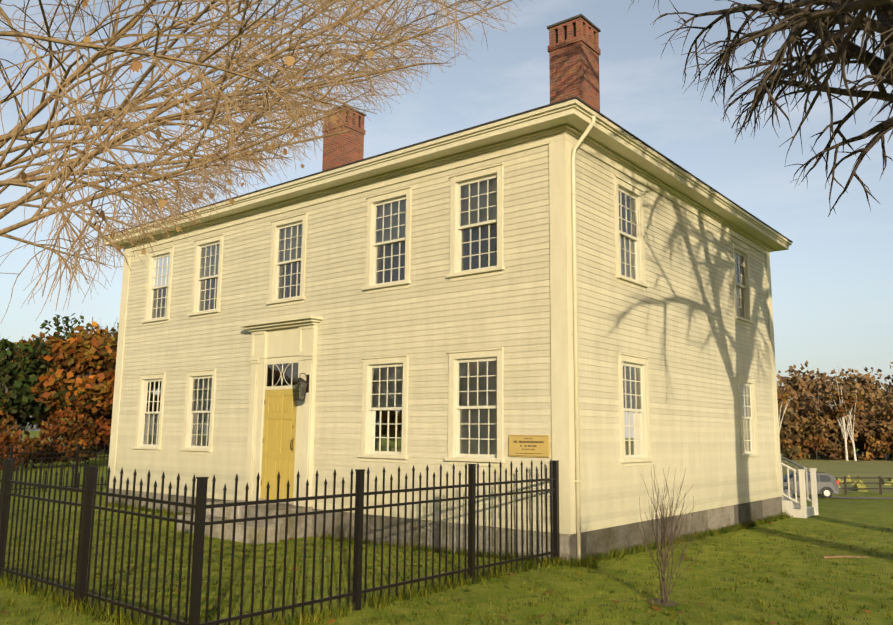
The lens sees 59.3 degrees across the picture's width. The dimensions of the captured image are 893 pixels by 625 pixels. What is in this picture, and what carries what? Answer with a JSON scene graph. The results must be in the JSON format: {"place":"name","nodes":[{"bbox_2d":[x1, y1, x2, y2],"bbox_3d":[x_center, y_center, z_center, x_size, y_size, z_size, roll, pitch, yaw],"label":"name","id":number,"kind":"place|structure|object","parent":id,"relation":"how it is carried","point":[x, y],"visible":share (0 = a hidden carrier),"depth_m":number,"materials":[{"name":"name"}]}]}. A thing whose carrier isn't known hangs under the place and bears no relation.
{"place":"outdoors","nodes":[
{"label":"outdoors","id":0,"kind":"place"},
{"bbox_2d":[0,0,530,323],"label":"bare tree","id":1,"kind":"object","parent":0,"point":[152,202],"depth_m":8.45,"materials":[{"name":"brown plant"}]},
{"bbox_2d":[21,0,384,254],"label":"dry leaves","id":2,"kind":"object","parent":1,"relation":"on","point":[136,66],"visible":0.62,"depth_m":7.37,"materials":[{"name":"brown plant"}]},
{"bbox_2d":[0,431,892,624],"bbox_3d":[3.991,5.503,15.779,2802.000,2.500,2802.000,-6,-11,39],"label":"terrain","id":3,"kind":"structure","parent":0,"point":[872,515],"depth_m":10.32,"materials":[{"name":"green plant"}]},
{"bbox_2d":[0,312,118,470],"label":"trees","id":4,"kind":"object","parent":3,"relation":"on","point":[71,398],"depth_m":46.74,"materials":[{"name":"orange plant"}]},
{"bbox_2d":[177,500,312,544],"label":"door steps","id":5,"kind":"structure","parent":3,"relation":"on","point":[228,527],"depth_m":14.43,"materials":[{"name":"stone"}]},
{"bbox_2d":[0,443,559,624],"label":"iron fence","id":6,"kind":"object","parent":3,"relation":"on","point":[80,589],"visible":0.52,"depth_m":8.49,"materials":[{"name":"black metal"}]},
{"bbox_2d":[1,500,890,624],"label":"fallen leaves","id":7,"kind":"object","parent":3,"relation":"on","point":[332,620],"visible":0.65,"depth_m":9.11,"materials":[{"name":"brown plant"}]},
{"bbox_2d":[101,96,792,562],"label":"house","id":8,"kind":"structure","parent":3,"relation":"on","point":[585,288],"depth_m":14.50,"materials":[{"name":"beige wood"}]},
{"bbox_2d":[292,373,308,400],"bbox_3d":[-2.804,1.432,15.164,0.230,0.540,0.320,-6,-11,39],"label":"wall lantern","id":9,"kind":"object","parent":8,"relation":"attached to","point":[300,386],"depth_m":15.15,"materials":[{"name":"brown metal"}]},
{"bbox_2d":[322,104,365,170],"bbox_3d":[-3.083,-4.072,23.271,0.930,3.870,0.930,-6,-11,39],"label":"chimney","id":10,"kind":"object","parent":8,"relation":"on","point":[344,148],"visible":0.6,"depth_m":23.11,"materials":[{"name":"brick"}]},
{"bbox_2d":[509,435,549,457],"bbox_3d":[1.260,2.044,12.025,0.720,0.330,0.032,-6,-11,39],"label":"plaque","id":11,"kind":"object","parent":8,"relation":"attached to","point":[529,446],"depth_m":12.00,"materials":[{"name":"gold metal"}]},
{"bbox_2d":[547,14,600,111],"bbox_3d":[3.013,-4.814,18.396,0.930,3.970,0.930,-6,-11,39],"label":"chimney","id":12,"kind":"object","parent":8,"relation":"on","point":[574,50],"visible":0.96,"depth_m":18.24,"materials":[{"name":"brick"}]},
{"bbox_2d":[647,598,676,606],"bbox_3d":[2.412,3.232,8.749,0.324,0.001,0.435,1,-9,-3],"label":"soil patch","id":13,"kind":"object","parent":3,"relation":"on","point":[670,602],"visible":0.87,"depth_m":8.74,"materials":[{"name":"brown soil"}]},
{"bbox_2d":[637,466,711,603],"bbox_3d":[2.537,2.491,8.754,0.626,1.559,0.958,6,-10,-32],"label":"bare sapling","id":14,"kind":"object","parent":13,"relation":"on","point":[663,559],"visible":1,"depth_m":8.79,"materials":[{"name":"brown plant"}]},
{"bbox_2d":[628,0,892,216],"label":"bare trees","id":15,"kind":"object","parent":3,"relation":"on","point":[819,23],"visible":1,"depth_m":13.40,"materials":[{"name":"brown plant"}]},
{"bbox_2d":[780,454,818,517],"bbox_3d":[8.178,4.468,20.062,2.160,1.698,1.160,-6,-11,39],"label":"stoop","id":16,"kind":"object","parent":3,"relation":"on","point":[796,507],"visible":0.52,"depth_m":19.28,"materials":[{"name":"white wood"}]},
{"bbox_2d":[793,496,892,498],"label":"road","id":17,"kind":"structure","parent":3,"relation":"on","point":[853,497],"depth_m":55.06,"materials":[{"name":"grey asphalt"}]},
{"bbox_2d":[783,472,839,497],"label":"parked suv","id":18,"kind":"object","parent":17,"relation":"on","point":[827,485],"visible":0.33,"depth_m":54.15,"materials":[{"name":"grey paint"}]},
{"bbox_2d":[822,555,868,558],"bbox_3d":[6.246,3.828,12.287,0.751,0.050,0.039,2,-9,-6],"label":"fallen stick","id":19,"kind":"object","parent":3,"relation":"on","point":[829,557],"visible":1,"depth_m":12.27,"materials":[{"name":"brown wood"}]},
{"bbox_2d":[835,476,892,494],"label":"rail fence","id":20,"kind":"object","parent":3,"relation":"on","point":[845,488],"visible":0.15,"depth_m":58.94,"materials":[{"name":"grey wood"}]},
{"bbox_2d":[0,0,892,430],"label":"sky","id":21,"kind":"structure","parent":0,"point":[832,289],"materials":[{"name":"blue"}]},
{"bbox_2d":[22,437,892,492],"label":"dry field ground","id":22,"kind":"structure","parent":0,"point":[880,466],"depth_m":102.41,"materials":[{"name":"plant"}]},
{"bbox_2d":[776,360,892,460],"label":"tree line","id":23,"kind":"object","parent":22,"relation":"on","point":[808,436],"depth_m":147.12,"materials":[{"name":"brown plant"}]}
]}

